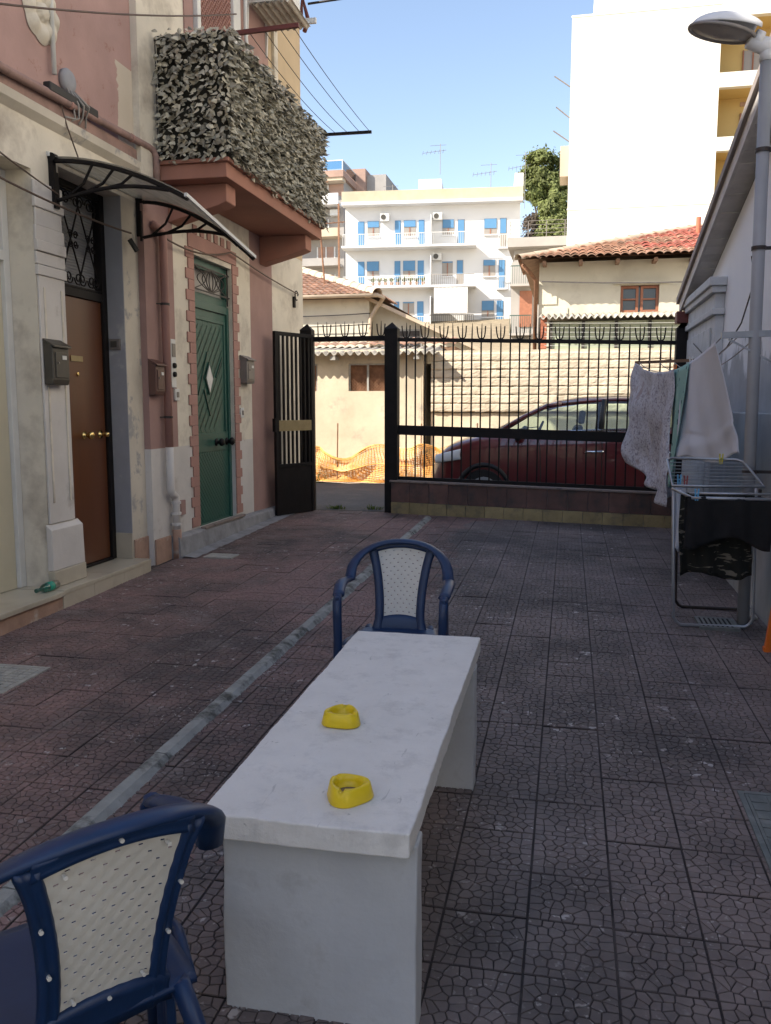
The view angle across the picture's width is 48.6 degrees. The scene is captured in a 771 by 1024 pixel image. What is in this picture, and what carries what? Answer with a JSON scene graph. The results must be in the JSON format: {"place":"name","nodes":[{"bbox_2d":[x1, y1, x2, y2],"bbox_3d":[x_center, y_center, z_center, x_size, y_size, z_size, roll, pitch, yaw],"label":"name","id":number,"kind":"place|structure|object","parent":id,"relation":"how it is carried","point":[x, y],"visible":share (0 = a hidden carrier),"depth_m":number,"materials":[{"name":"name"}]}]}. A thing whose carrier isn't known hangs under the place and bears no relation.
{"place":"outdoors","nodes":[
{"label":"outdoors","id":0,"kind":"place"},
{"bbox_2d":[302,160,355,278],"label":"brick apartment tower","id":1,"kind":"structure","parent":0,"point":[339,182],"depth_m":66.79,"materials":[{"name":"paint"}]},
{"bbox_2d":[317,247,335,257],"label":"window","id":2,"kind":"structure","parent":1,"relation":"in","point":[328,252],"depth_m":67.32,"materials":[{"name":"brown metal"}]},
{"bbox_2d":[316,482,383,510],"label":"street","id":3,"kind":"structure","parent":0,"point":[353,496],"depth_m":13.08,"materials":[{"name":"asphalt"}]},
{"bbox_2d":[326,503,346,508],"bbox_3d":[-0.659,-0.075,11.410,0.349,0.066,0.201,2,7,12],"label":"weed tuft","id":4,"kind":"object","parent":3,"relation":"on","point":[335,507],"visible":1,"depth_m":11.39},
{"bbox_2d":[434,395,670,486],"bbox_3d":[2.733,-0.864,12.205,3.995,1.600,2.080,2,7,12],"label":"parked car","id":5,"kind":"object","parent":3,"relation":"on","point":[590,464],"visible":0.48,"depth_m":11.54,"materials":[{"name":"red"}]},
{"bbox_2d":[319,474,431,483],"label":"verge","id":6,"kind":"structure","parent":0,"point":[359,482],"depth_m":15.12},
{"bbox_2d":[316,423,477,482],"bbox_3d":[0.158,-1.054,15.199,3.455,1.050,1.018,1,7,7],"label":"barrier net","id":7,"kind":"object","parent":6,"relation":"on","point":[363,477],"visible":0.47,"depth_m":14.99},
{"bbox_2d":[431,347,674,475],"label":"retaining wall","id":8,"kind":"structure","parent":6,"relation":"on","point":[573,377],"depth_m":15.58,"materials":[{"name":"paint"}]},
{"bbox_2d":[0,509,770,1023],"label":"courtyard floor","id":9,"kind":"structure","parent":0,"point":[592,851],"depth_m":3.79,"materials":[{"name":"tile"}]},
{"bbox_2d":[0,664,50,693],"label":"drain cover","id":10,"kind":"object","parent":9,"relation":"on","point":[12,676],"visible":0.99,"depth_m":4.70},
{"bbox_2d":[0,792,225,1023],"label":"plastic armchair","id":11,"kind":"object","parent":9,"relation":"on","point":[107,953],"visible":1,"depth_m":1.54,"materials":[{"name":"plastic"}]},
{"bbox_2d":[0,0,322,635],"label":"terraced house","id":12,"kind":"structure","parent":9,"relation":"on","point":[107,60],"depth_m":7.28,"materials":[{"name":"beige paint"}]},
{"bbox_2d":[0,169,26,592],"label":"shop door","id":13,"kind":"structure","parent":12,"relation":"in","point":[12,562],"depth_m":6.04,"materials":[{"name":"white metal"}]},
{"bbox_2d":[0,151,59,194],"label":"cable","id":14,"kind":"object","parent":12,"relation":"attached to","point":[17,165],"visible":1,"depth_m":5.61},
{"bbox_2d":[34,580,59,592],"bbox_3d":[-2.409,0.536,6.075,0.068,0.068,0.252,2,7,12],"label":"plastic bottle","id":15,"kind":"object","parent":12,"relation":"on","point":[47,586],"visible":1,"depth_m":6.08,"materials":[{"name":"green plastic"}]},
{"bbox_2d":[49,0,56,74],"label":"conduit","id":16,"kind":"object","parent":12,"relation":"attached to","point":[53,47],"visible":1,"depth_m":6.01,"materials":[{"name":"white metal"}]},
{"bbox_2d":[42,338,71,384],"bbox_3d":[-2.349,-1.074,6.126,0.094,0.324,0.221,2,7,12],"label":"mailbox","id":17,"kind":"object","parent":12,"relation":"attached to","point":[56,361],"visible":1,"depth_m":6.06,"materials":[{"name":"grey metal"}]},
{"bbox_2d":[0,176,131,233],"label":"cable","id":18,"kind":"object","parent":12,"relation":"attached to","point":[47,200],"visible":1,"depth_m":5.95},
{"bbox_2d":[60,104,78,156],"bbox_3d":[-2.294,-2.767,6.229,0.022,0.385,0.249,2,7,12],"label":"cable","id":19,"kind":"object","parent":12,"relation":"attached to","point":[68,130],"visible":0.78,"depth_m":6.19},
{"bbox_2d":[43,68,97,128],"bbox_3d":[-2.273,-3.040,6.227,0.137,0.375,0.630,2,7,12],"label":"junction box","id":20,"kind":"object","parent":12,"relation":"attached to","point":[66,89],"visible":0.95,"depth_m":6.20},
{"bbox_2d":[0,61,159,180],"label":"cornice pipe","id":21,"kind":"object","parent":12,"relation":"attached to","point":[18,76],"visible":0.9,"depth_m":6.30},
{"bbox_2d":[59,177,116,567],"bbox_3d":[-2.439,-1.052,6.822,0.150,3.028,0.878,2,7,12],"label":"front door","id":22,"kind":"structure","parent":12,"relation":"in","point":[89,369],"depth_m":6.99,"materials":[{"name":"wood"}]},
{"bbox_2d":[65,295,109,563],"bbox_3d":[-2.425,-0.631,6.867,0.120,2.138,0.750,2,7,12],"label":"door leaf","id":23,"kind":"structure","parent":22,"relation":"in","point":[83,317],"depth_m":6.98,"materials":[{"name":"brown wood"}]},
{"bbox_2d":[109,339,120,349],"bbox_3d":[-2.276,-1.410,7.184,0.100,0.090,0.021,2,7,12],"label":"door bell","id":24,"kind":"object","parent":12,"relation":"attached to","point":[114,344],"depth_m":7.18,"materials":[{"name":"metal"}]},
{"bbox_2d":[0,2,236,16],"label":"cable","id":25,"kind":"object","parent":12,"relation":"attached to","point":[46,8],"visible":1,"depth_m":6.33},
{"bbox_2d":[127,238,138,251],"bbox_3d":[-2.110,-2.233,7.152,0.030,0.108,0.094,6,10,42],"label":"cable clamp","id":26,"kind":"object","parent":12,"relation":"attached to","point":[133,245],"visible":1,"depth_m":7.14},
{"bbox_2d":[46,151,255,259],"bbox_3d":[-1.740,-2.327,6.607,1.061,0.579,1.342,2,7,12],"label":"door canopy","id":27,"kind":"object","parent":12,"relation":"attached to","point":[138,186],"visible":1,"depth_m":6.35,"materials":[{"name":"black"}]},
{"bbox_2d":[148,359,166,394],"bbox_3d":[-2.007,-1.188,7.528,0.094,0.313,0.186,2,7,12],"label":"mailbox","id":28,"kind":"object","parent":12,"relation":"attached to","point":[156,373],"visible":1,"depth_m":7.46,"materials":[{"name":"brown metal"}]},
{"bbox_2d":[150,220,181,558],"bbox_3d":[-1.972,-1.049,7.710,0.100,3.023,0.297,2,7,19],"label":"downpipe","id":29,"kind":"object","parent":12,"relation":"attached to","point":[172,493],"visible":0.96,"depth_m":7.68,"materials":[{"name":"metal"}]},
{"bbox_2d":[170,339,176,387],"bbox_3d":[-1.951,-1.371,7.887,0.044,0.440,0.095,2,7,12],"label":"intercom","id":30,"kind":"object","parent":12,"relation":"attached to","point":[173,364],"visible":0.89,"depth_m":7.87,"materials":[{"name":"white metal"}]},
{"bbox_2d":[172,343,175,356],"bbox_3d":[-1.951,-1.490,7.872,0.005,0.120,0.065,2,7,12],"label":"name window","id":31,"kind":"structure","parent":30,"relation":"in","point":[173,345],"depth_m":7.86,"materials":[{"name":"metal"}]},
{"bbox_2d":[173,389,179,400],"bbox_3d":[-1.948,-1.096,7.980,0.027,0.110,0.090,2,7,12],"label":"door bell","id":32,"kind":"object","parent":12,"relation":"attached to","point":[176,394],"depth_m":7.96,"materials":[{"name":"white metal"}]},
{"bbox_2d":[180,500,185,514],"bbox_3d":[-1.938,-0.044,8.149,0.029,0.140,0.100,2,7,12],"label":"meter box","id":33,"kind":"object","parent":12,"relation":"attached to","point":[183,507],"visible":0.76,"depth_m":8.14,"materials":[{"name":"pink paint"}]},
{"bbox_2d":[194,257,234,525],"bbox_3d":[-1.804,-1.226,8.906,0.160,2.676,0.966,2,7,12],"label":"green door","id":34,"kind":"structure","parent":12,"relation":"attached to","point":[216,440],"depth_m":8.97,"materials":[{"name":"paint"}]},
{"bbox_2d":[195,308,234,523],"bbox_3d":[-1.794,-0.990,8.933,0.140,2.175,0.860,2,7,12],"label":"door leaf","id":35,"kind":"structure","parent":34,"relation":"in","point":[210,326],"depth_m":8.96,"materials":[{"name":"green paint"}]},
{"bbox_2d":[193,0,240,43],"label":"balcony door","id":36,"kind":"structure","parent":12,"relation":"in","point":[200,7],"depth_m":8.63,"materials":[{"name":"pink metal"}]},
{"bbox_2d":[155,230,298,294],"bbox_3d":[-1.571,-2.705,9.352,0.020,0.171,4.052,1,7,12],"label":"cable","id":37,"kind":"object","parent":12,"relation":"attached to","point":[225,254],"visible":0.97,"depth_m":8.93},
{"bbox_2d":[151,26,329,231],"bbox_3d":[-1.324,-3.740,8.747,0.794,1.183,3.121,2,7,12],"label":"artificial hedge","id":38,"kind":"object","parent":12,"relation":"attached to","point":[220,94],"visible":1,"depth_m":7.46,"materials":[{"name":"plastic"}]},
{"bbox_2d":[239,355,255,383],"bbox_3d":[-1.546,-1.603,9.613,0.109,0.314,0.256,2,7,12],"label":"mailbox","id":39,"kind":"object","parent":12,"relation":"attached to","point":[247,371],"visible":1,"depth_m":9.52,"materials":[{"name":"metal"}]},
{"bbox_2d":[243,0,316,57],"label":"awning","id":40,"kind":"object","parent":12,"relation":"attached to","point":[273,12],"visible":0.8,"depth_m":9.56,"materials":[{"name":"white metal"}]},
{"bbox_2d":[293,290,297,307],"bbox_3d":[-1.191,-2.818,11.316,0.037,0.226,0.147,2,7,12],"label":"cable hook","id":41,"kind":"object","parent":12,"relation":"attached to","point":[294,301],"visible":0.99,"depth_m":11.26,"materials":[{"name":"black metal"}]},
{"bbox_2d":[226,22,371,135],"bbox_3d":[-0.783,-4.235,8.597,0.691,0.116,2.750,2,7,12],"label":"balcony clothesline","id":42,"kind":"object","parent":12,"relation":"attached to","point":[280,27],"visible":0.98,"depth_m":7.61,"materials":[{"name":"black metal"}]},
{"bbox_2d":[308,0,338,4],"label":"cable","id":43,"kind":"object","parent":12,"relation":"attached to","point":[317,2],"visible":1,"depth_m":11.23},
{"bbox_2d":[0,516,431,916],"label":"drainage channel","id":44,"kind":"structure","parent":9,"relation":"on","point":[117,797],"depth_m":3.86,"materials":[{"name":"stone"}]},
{"bbox_2d":[203,553,238,558],"bbox_3d":[-1.542,0.418,8.029,0.280,0.024,0.200,2,7,12],"label":"cover","id":45,"kind":"object","parent":9,"relation":"on","point":[220,556],"visible":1,"depth_m":7.96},
{"bbox_2d":[300,321,385,510],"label":"entrance arch","id":46,"kind":"structure","parent":9,"relation":"on","point":[306,329],"depth_m":10.82,"materials":[{"name":"black metal"}]},
{"bbox_2d":[272,331,314,515],"bbox_3d":[-1.138,-1.093,10.614,0.050,2.225,0.728,5,9,35],"label":"gate leaf","id":47,"kind":"object","parent":46,"relation":"attached to","point":[294,487],"visible":1,"depth_m":10.61,"materials":[{"name":"black metal"}]},
{"bbox_2d":[207,631,479,1023],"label":"concrete table","id":48,"kind":"object","parent":9,"relation":"on","point":[322,909],"visible":0.96,"depth_m":2.12,"materials":[{"name":"paint"}]},
{"bbox_2d":[321,704,360,728],"bbox_3d":[-0.131,0.620,2.604,0.120,0.041,0.116,2,7,10],"label":"ashtray","id":49,"kind":"object","parent":48,"relation":"on","point":[340,716],"visible":1,"depth_m":2.56,"materials":[{"name":"yellow plastic"}]},
{"bbox_2d":[327,773,373,808],"bbox_3d":[-0.086,0.689,2.123,0.116,0.041,0.120,-1,8,-10],"label":"ashtray","id":50,"kind":"object","parent":48,"relation":"on","point":[346,790],"visible":1,"depth_m":2.09,"materials":[{"name":"yellow plastic"}]},
{"bbox_2d":[332,539,454,658],"bbox_3d":[0.049,0.575,4.057,0.560,0.820,0.574,1,8,8],"label":"plastic armchair","id":51,"kind":"object","parent":9,"relation":"on","point":[401,621],"visible":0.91,"depth_m":4.21,"materials":[{"name":"plastic"}]},
{"bbox_2d":[389,480,671,527],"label":"wall","id":52,"kind":"structure","parent":9,"relation":"on","point":[564,504],"depth_m":10.42,"materials":[{"name":"stone"}]},
{"bbox_2d":[384,322,687,512],"bbox_3d":[1.771,-1.085,10.427,3.626,2.485,0.174,2,7,12],"label":"iron fence","id":53,"kind":"object","parent":52,"relation":"on","point":[394,429],"visible":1,"depth_m":10.48,"materials":[{"name":"metal"}]},
{"bbox_2d":[694,616,740,631],"bbox_3d":[2.221,0.759,5.732,0.250,0.044,0.290,2,7,12],"label":"drain grate","id":54,"kind":"object","parent":9,"relation":"on","point":[712,620],"visible":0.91,"depth_m":5.70,"materials":[{"name":"metal"}]},
{"bbox_2d":[666,457,770,628],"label":"drying rack","id":55,"kind":"object","parent":9,"relation":"on","point":[757,492],"visible":0.9,"depth_m":5.54,"materials":[{"name":"metal"}]},
{"bbox_2d":[675,487,686,551],"bbox_3d":[1.906,0.043,5.525,0.101,0.433,0.080,2,7,12],"label":"pale cloth","id":56,"kind":"object","parent":55,"relation":"hanging from","point":[677,501],"visible":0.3,"depth_m":5.51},
{"bbox_2d":[678,493,754,579],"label":"camouflage shorts","id":57,"kind":"object","parent":55,"relation":"hanging from","point":[728,558],"visible":0.38,"depth_m":5.29,"materials":[{"name":"fabric"}]},
{"bbox_2d":[683,496,770,551],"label":"black garment","id":58,"kind":"object","parent":55,"relation":"hanging from","point":[706,521],"visible":0.98,"depth_m":5.12,"materials":[{"name":"fabric"}]},
{"bbox_2d":[675,33,770,625],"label":"outbuilding","id":59,"kind":"structure","parent":9,"relation":"on","point":[713,295],"depth_m":7.27,"materials":[{"name":"white paint"}]},
{"bbox_2d":[635,330,770,371],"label":"clothesline","id":60,"kind":"object","parent":59,"relation":"attached to","point":[745,334],"depth_m":5.53,"materials":[{"name":"white metal"}]},
{"bbox_2d":[621,363,674,506],"bbox_3d":[2.464,-0.800,7.982,0.234,1.270,2.192,1,7,5],"label":"towel","id":61,"kind":"object","parent":60,"relation":"hanging from","point":[645,447],"visible":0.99,"depth_m":7.86,"materials":[{"name":"fabric"}]},
{"bbox_2d":[667,363,688,486],"bbox_3d":[2.294,-0.676,6.785,0.113,0.983,0.551,2,7,12],"label":"hand towel","id":62,"kind":"object","parent":60,"relation":"hanging from","point":[680,374],"visible":0.8,"depth_m":6.73,"materials":[{"name":"green fabric"}]},
{"bbox_2d":[674,342,738,462],"bbox_3d":[2.276,-0.773,6.204,0.167,0.846,1.058,0,7,-1],"label":"white sheet","id":63,"kind":"object","parent":60,"relation":"hanging from","point":[707,429],"visible":0.96,"depth_m":6.09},
{"bbox_2d":[688,11,770,624],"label":"street lamp","id":64,"kind":"object","parent":9,"relation":"on","point":[730,27],"visible":0.98,"depth_m":5.40,"materials":[{"name":"grey metal"}]},
{"bbox_2d":[693,256,751,353],"bbox_3d":[2.859,-1.596,7.221,0.150,0.522,3.606,2,7,14],"label":"cable","id":65,"kind":"object","parent":64,"relation":"hanging from","point":[738,326],"visible":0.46,"depth_m":6.70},
{"bbox_2d":[737,790,770,871],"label":"manhole cover","id":66,"kind":"object","parent":9,"relation":"on","point":[758,810],"visible":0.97,"depth_m":3.11,"materials":[{"name":"metal"}]},
{"bbox_2d":[762,609,770,652],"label":"orange stool","id":67,"kind":"object","parent":9,"relation":"on","point":[766,647],"visible":1,"depth_m":5.10,"materials":[{"name":"plastic"}]},
{"bbox_2d":[300,0,593,236],"label":"sky","id":68,"kind":"structure","parent":0,"point":[475,79],"materials":[{"name":"blue"}]},
{"bbox_2d":[424,319,537,364],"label":"terrace wall","id":69,"kind":"structure","parent":0,"point":[490,323],"depth_m":52.97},
{"bbox_2d":[352,168,397,190],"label":"ochre tower","id":70,"kind":"structure","parent":69,"relation":"on","point":[366,180],"depth_m":69.42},
{"bbox_2d":[315,337,460,476],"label":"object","id":71,"kind":"structure","parent":69,"relation":"on","point":[349,390],"depth_m":16.21,"materials":[{"name":"paint"}]},
{"bbox_2d":[315,364,317,390],"bbox_3d":[-1.685,-2.582,16.445,0.824,0.515,0.080,2,7,12],"label":"window","id":72,"kind":"structure","parent":71,"relation":"in","point":[316,388],"depth_m":16.35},
{"bbox_2d":[349,363,383,390],"bbox_3d":[-0.325,-2.546,16.157,0.744,0.515,0.080,2,7,12],"label":"window","id":73,"kind":"structure","parent":71,"relation":"in","point":[369,376],"depth_m":16.18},
{"bbox_2d":[302,267,482,349],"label":"hipped house","id":74,"kind":"structure","parent":69,"relation":"on","point":[335,295],"depth_m":20.26,"materials":[{"name":"paint"}]},
{"bbox_2d":[320,181,344,285],"bbox_3d":[-1.544,-6.702,20.726,1.151,2.703,0.300,2,7,12],"label":"roof aerial","id":75,"kind":"object","parent":74,"relation":"on","point":[322,250],"visible":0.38,"depth_m":20.76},
{"bbox_2d":[303,313,369,316],"bbox_3d":[-2.502,-4.708,20.432,4.402,0.111,0.021,2,7,13],"label":"cable","id":76,"kind":"object","parent":74,"relation":"attached to","point":[336,315],"visible":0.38,"depth_m":20.13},
{"bbox_2d":[310,324,369,326],"bbox_3d":[-2.502,-4.460,20.463,4.402,0.111,0.021,2,7,13],"label":"cable","id":77,"kind":"object","parent":74,"relation":"attached to","point":[339,325],"visible":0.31,"depth_m":20.14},
{"bbox_2d":[400,329,421,346],"bbox_3d":[0.564,-4.026,20.270,0.600,0.600,0.050,2,7,12],"label":"window","id":78,"kind":"structure","parent":74,"relation":"in","point":[418,333],"depth_m":20.22,"materials":[{"name":"grey"}]},
{"bbox_2d":[341,173,523,323],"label":"apartment block","id":79,"kind":"structure","parent":69,"relation":"on","point":[429,250],"depth_m":57.15,"materials":[{"name":"beige"}]},
{"bbox_2d":[358,222,363,245],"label":"balcony door","id":80,"kind":"structure","parent":79,"relation":"in","point":[360,224],"depth_m":57.81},
{"bbox_2d":[358,262,363,283],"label":"balcony door","id":81,"kind":"structure","parent":79,"relation":"in","point":[360,264],"depth_m":58.12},
{"bbox_2d":[366,221,379,237],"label":"window","id":82,"kind":"structure","parent":79,"relation":"in","point":[372,226],"depth_m":57.68,"materials":[{"name":"blue"}]},
{"bbox_2d":[367,261,379,278],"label":"window","id":83,"kind":"structure","parent":79,"relation":"in","point":[372,266],"depth_m":57.99,"materials":[{"name":"blue"}]},
{"bbox_2d":[394,261,399,284],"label":"balcony door","id":84,"kind":"structure","parent":79,"relation":"in","point":[396,263],"depth_m":57.83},
{"bbox_2d":[395,220,400,244],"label":"balcony door","id":85,"kind":"structure","parent":79,"relation":"in","point":[397,222],"depth_m":57.48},
{"bbox_2d":[402,260,414,277],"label":"window","id":86,"kind":"structure","parent":79,"relation":"in","point":[408,266],"depth_m":57.69,"materials":[{"name":"blue"}]},
{"bbox_2d":[403,302,413,315],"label":"window","id":87,"kind":"structure","parent":79,"relation":"in","point":[408,307],"depth_m":58.05,"materials":[{"name":"beige"}]},
{"bbox_2d":[404,220,416,237],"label":"window","id":88,"kind":"structure","parent":79,"relation":"in","point":[409,225],"depth_m":57.37,"materials":[{"name":"blue"}]},
{"bbox_2d":[417,301,423,321],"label":"balcony door","id":89,"kind":"structure","parent":79,"relation":"in","point":[419,303],"depth_m":57.96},
{"bbox_2d":[418,220,423,243],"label":"balcony door","id":90,"kind":"structure","parent":79,"relation":"in","point":[421,222],"depth_m":57.33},
{"bbox_2d":[418,260,423,284],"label":"balcony door","id":91,"kind":"structure","parent":79,"relation":"in","point":[420,263],"depth_m":57.62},
{"bbox_2d":[422,144,444,168],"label":"roof aerial","id":92,"kind":"object","parent":79,"relation":"on","point":[438,153],"visible":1,"depth_m":58.02,"materials":[{"name":"metal"}]},
{"bbox_2d":[441,261,452,277],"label":"window","id":93,"kind":"structure","parent":79,"relation":"in","point":[447,266],"depth_m":57.41,"materials":[{"name":"beige"}]},
{"bbox_2d":[441,219,453,235],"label":"window","id":94,"kind":"structure","parent":79,"relation":"in","point":[447,224],"depth_m":57.05,"materials":[{"name":"blue"}]},
{"bbox_2d":[457,260,462,283],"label":"balcony door","id":95,"kind":"structure","parent":79,"relation":"in","point":[459,262],"depth_m":57.33,"materials":[{"name":"blue"}]},
{"bbox_2d":[457,219,464,242],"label":"balcony door","id":96,"kind":"structure","parent":79,"relation":"in","point":[461,222],"depth_m":56.99,"materials":[{"name":"blue"}]},
{"bbox_2d":[481,301,494,317],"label":"window","id":97,"kind":"structure","parent":79,"relation":"in","point":[487,306],"depth_m":57.40,"materials":[{"name":"blue"}]},
{"bbox_2d":[482,260,495,277],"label":"window","id":98,"kind":"structure","parent":79,"relation":"in","point":[488,265],"depth_m":57.08,"materials":[{"name":"blue"}]},
{"bbox_2d":[483,218,496,235],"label":"window","id":99,"kind":"structure","parent":79,"relation":"in","point":[490,224],"depth_m":56.72,"materials":[{"name":"blue"}]},
{"bbox_2d":[496,301,502,318],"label":"balcony door","id":100,"kind":"structure","parent":79,"relation":"in","point":[499,303],"depth_m":57.31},
{"bbox_2d":[498,260,504,287],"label":"balcony door","id":101,"kind":"structure","parent":79,"relation":"in","point":[501,265],"depth_m":57.02,"materials":[{"name":"blue"}]},
{"bbox_2d":[500,218,506,246],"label":"balcony door","id":102,"kind":"structure","parent":79,"relation":"in","point":[503,221],"depth_m":56.65,"materials":[{"name":"blue"}]},
{"bbox_2d":[508,152,530,208],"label":"roof aerial","id":103,"kind":"object","parent":79,"relation":"on","point":[525,172],"visible":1,"depth_m":62.69,"materials":[{"name":"metal"}]},
{"bbox_2d":[521,209,539,236],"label":"bare tree","id":104,"kind":"object","parent":69,"relation":"on","point":[530,218],"visible":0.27,"depth_m":80.84,"materials":[{"name":"grey plant"}]},
{"bbox_2d":[507,219,566,338],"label":"terrace house","id":105,"kind":"structure","parent":69,"relation":"on","point":[522,301],"depth_m":48.22,"materials":[{"name":"paint"}]},
{"bbox_2d":[519,291,531,326],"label":"door","id":106,"kind":"structure","parent":105,"relation":"in","point":[525,306],"depth_m":48.31,"materials":[{"name":"brown wood"}]},
{"bbox_2d":[516,144,567,227],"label":"pine tree","id":107,"kind":"object","parent":69,"relation":"on","point":[537,182],"visible":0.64,"depth_m":84.84,"materials":[{"name":"green plant"}]},
{"bbox_2d":[533,180,567,236],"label":"conifer tree","id":108,"kind":"object","parent":69,"relation":"on","point":[554,208],"visible":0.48,"depth_m":78.89,"materials":[{"name":"green plant"}]},
{"bbox_2d":[514,217,702,349],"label":"tiled house","id":109,"kind":"structure","parent":69,"relation":"on","point":[664,255],"depth_m":17.09,"materials":[{"name":"paint"}]},
{"bbox_2d":[542,281,681,283],"bbox_3d":[5.383,-4.513,16.649,4.602,0.110,0.024,1,7,11],"label":"cable","id":110,"kind":"object","parent":109,"relation":"attached to","point":[612,282],"visible":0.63,"depth_m":16.82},
{"bbox_2d":[620,285,658,311],"bbox_3d":[5.061,-4.243,17.045,0.740,0.525,0.100,2,7,12],"label":"window","id":111,"kind":"structure","parent":109,"relation":"in","point":[632,298],"depth_m":17.02,"materials":[{"name":"brown"}]},
{"bbox_2d":[539,311,679,348],"bbox_3d":[6.461,-3.327,16.198,7.005,1.114,1.042,2,7,12],"label":"veranda","id":112,"kind":"object","parent":69,"relation":"on","point":[647,324],"visible":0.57,"depth_m":16.47,"materials":[{"name":"white metal"}]},
{"bbox_2d":[553,0,770,245],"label":"tall white building","id":113,"kind":"structure","parent":69,"relation":"on","point":[659,93],"depth_m":36.76,"materials":[{"name":"beige"}]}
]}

